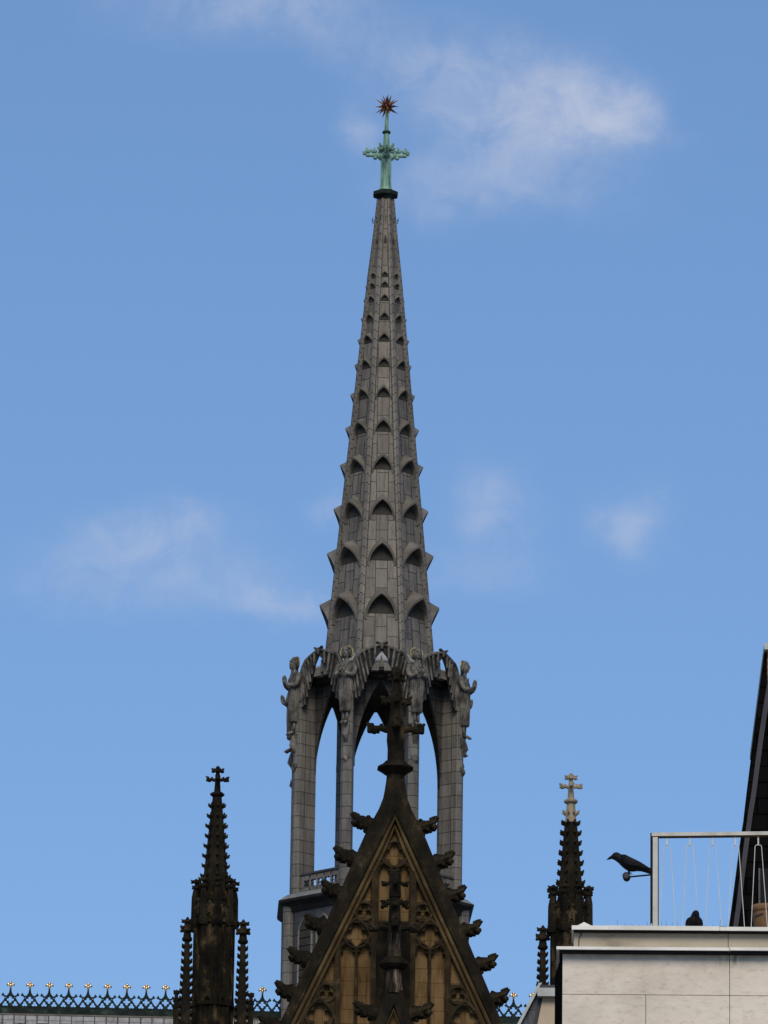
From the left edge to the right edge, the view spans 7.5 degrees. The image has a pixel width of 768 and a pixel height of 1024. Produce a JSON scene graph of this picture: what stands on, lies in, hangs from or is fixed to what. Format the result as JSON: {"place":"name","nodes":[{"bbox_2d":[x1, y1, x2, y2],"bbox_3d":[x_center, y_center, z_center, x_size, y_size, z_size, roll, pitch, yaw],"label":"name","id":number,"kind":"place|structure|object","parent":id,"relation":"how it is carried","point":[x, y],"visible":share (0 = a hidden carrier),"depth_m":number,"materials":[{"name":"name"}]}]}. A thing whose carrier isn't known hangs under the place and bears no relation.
{"place":"outdoors","nodes":[
{"label":"outdoors","id":0,"kind":"place"},
{"bbox_2d":[277,95,473,1018],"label":"crossing tower","id":1,"kind":"structure","parent":0,"point":[380,559],"depth_m":299.04,"materials":[{"name":"grey stone"}]},
{"bbox_2d":[280,660,292,753],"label":"angel statue","id":2,"kind":"object","parent":1,"relation":"attached to","point":[285,704],"visible":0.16,"depth_m":300.33,"materials":[{"name":"grey stone"}]},
{"bbox_2d":[282,645,322,735],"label":"angel statue","id":3,"kind":"object","parent":1,"relation":"attached to","point":[298,685],"visible":1,"depth_m":296.93,"materials":[{"name":"grey stone"}]},
{"bbox_2d":[296,912,327,985],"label":"window","id":4,"kind":"structure","parent":1,"relation":"in","point":[304,935],"depth_m":292.77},
{"bbox_2d":[313,641,387,723],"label":"angel statue","id":5,"kind":"object","parent":1,"relation":"attached to","point":[347,677],"visible":1,"depth_m":295.16,"materials":[{"name":"grey stone"}]},
{"bbox_2d":[376,641,447,724],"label":"angel statue","id":6,"kind":"object","parent":1,"relation":"attached to","point":[416,685],"visible":0.98,"depth_m":295.28,"materials":[{"name":"grey stone"}]},
{"bbox_2d":[439,648,476,739],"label":"angel statue","id":7,"kind":"object","parent":1,"relation":"attached to","point":[461,690],"visible":1,"depth_m":297.19,"materials":[{"name":"grey stone"}]},
{"bbox_2d":[464,699,472,757],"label":"angel statue","id":8,"kind":"object","parent":1,"relation":"attached to","point":[471,705],"visible":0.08,"depth_m":301.20,"materials":[{"name":"grey stone"}]},
{"bbox_2d":[0,0,767,1016],"label":"sky","id":9,"kind":"structure","parent":0,"point":[188,204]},
{"bbox_2d":[555,922,767,1023],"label":"stone building","id":10,"kind":"structure","parent":0,"point":[617,974],"depth_m":61.04,"materials":[{"name":"stone"}]},
{"bbox_2d":[685,910,702,925],"bbox_3d":[3.232,4.271,61.322,0.188,0.196,0.438,0,-16,2],"label":"crow","id":11,"kind":"object","parent":10,"relation":"on","point":[694,919],"visible":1,"depth_m":61.19,"materials":[{"name":"black"}]},
{"bbox_2d":[650,831,767,926],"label":"roof railing","id":12,"kind":"object","parent":10,"relation":"on","point":[654,878],"visible":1,"depth_m":61.57,"materials":[{"name":"metal"}]},
{"bbox_2d":[622,872,649,881],"bbox_3d":[2.643,3.820,61.589,0.289,0.082,0.135,-1,-16,6],"label":"floodlight","id":13,"kind":"object","parent":12,"relation":"attached to","point":[626,876],"visible":1,"depth_m":61.55,"materials":[{"name":"black metal"}]},
{"bbox_2d":[607,852,651,873],"bbox_3d":[2.570,3.680,61.646,0.483,0.242,0.168,-1,-16,6],"label":"crow","id":14,"kind":"object","parent":13,"relation":"on","point":[628,863],"visible":1,"depth_m":61.58,"materials":[{"name":"black"}]},
{"bbox_2d":[751,903,767,926],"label":"plant pot","id":15,"kind":"object","parent":10,"relation":"on","point":[758,910],"visible":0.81,"depth_m":62.20,"materials":[{"name":"ceramic"}]},
{"bbox_2d":[729,643,767,926],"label":"mansard roof","id":16,"kind":"structure","parent":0,"point":[756,812],"depth_m":64.55,"materials":[{"name":"stone"}]},
{"bbox_2d":[760,868,767,902],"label":"window frame","id":17,"kind":"structure","parent":16,"relation":"in","point":[762,894],"depth_m":64.33,"materials":[{"name":"black metal"}]},
{"bbox_3d":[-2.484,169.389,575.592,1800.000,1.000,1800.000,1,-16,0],"label":"ground","id":18,"kind":"structure","parent":0,"visible":0},
{"bbox_2d":[257,667,509,1023],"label":"transept gable","id":19,"kind":"structure","parent":18,"relation":"on","point":[443,971],"depth_m":254.95,"materials":[{"name":"stone"}]},
{"bbox_2d":[172,990,179,1023],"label":"pinnacle","id":20,"kind":"object","parent":19,"relation":"attached to","point":[175,1005],"visible":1,"depth_m":254.84,"materials":[{"name":"stone"}]},
{"bbox_2d":[178,917,193,1023],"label":"slender pinnacle","id":21,"kind":"object","parent":19,"relation":"attached to","point":[185,1005],"visible":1,"depth_m":255.21,"materials":[{"name":"stone"}]},
{"bbox_2d":[189,766,239,1023],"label":"turret","id":22,"kind":"object","parent":19,"relation":"attached to","point":[213,920],"visible":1,"depth_m":255.37,"materials":[{"name":"stone"}]},
{"bbox_2d":[234,919,250,1023],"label":"slender pinnacle","id":23,"kind":"object","parent":19,"relation":"attached to","point":[241,993],"visible":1,"depth_m":255.31,"materials":[{"name":"stone"}]},
{"bbox_2d":[247,992,254,1023],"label":"pinnacle","id":24,"kind":"object","parent":19,"relation":"attached to","point":[250,1004],"visible":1,"depth_m":254.98,"materials":[{"name":"stone"}]},
{"bbox_2d":[352,871,434,1023],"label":"pinnacle","id":25,"kind":"object","parent":19,"relation":"attached to","point":[393,1009],"depth_m":252.53,"materials":[{"name":"stone"}]},
{"bbox_2d":[535,925,549,985],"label":"slender pinnacle","id":26,"kind":"object","parent":19,"relation":"attached to","point":[542,938],"visible":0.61,"depth_m":256.12,"materials":[{"name":"stone"}]},
{"bbox_2d":[546,773,593,984],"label":"turret","id":27,"kind":"object","parent":19,"relation":"attached to","point":[569,907],"visible":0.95,"depth_m":256.60,"materials":[{"name":"stone"}]},
{"bbox_2d":[517,983,554,1023],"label":"neighbour house","id":28,"kind":"structure","parent":18,"relation":"on","point":[540,1008],"depth_m":73.19,"materials":[{"name":"metal"}]},
{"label":"cathedral roof","id":29,"kind":"object","parent":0,"visible":0},
{"bbox_2d":[494,991,532,1023],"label":"ridge cresting","id":30,"kind":"object","parent":29,"relation":"on","point":[511,1019],"visible":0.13,"depth_m":294.91,"materials":[{"name":"grey metal"}]},
{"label":"cathedral nave","id":31,"kind":"object","parent":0,"visible":0},
{"bbox_2d":[0,1013,280,1023],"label":"cathedral roof","id":32,"kind":"structure","parent":31,"relation":"on","point":[20,1018],"depth_m":293.85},
{"bbox_2d":[0,981,280,1018],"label":"ridge cresting","id":33,"kind":"object","parent":32,"relation":"on","point":[87,1009],"visible":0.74,"depth_m":294.20,"materials":[{"name":"grey metal"}]}
]}

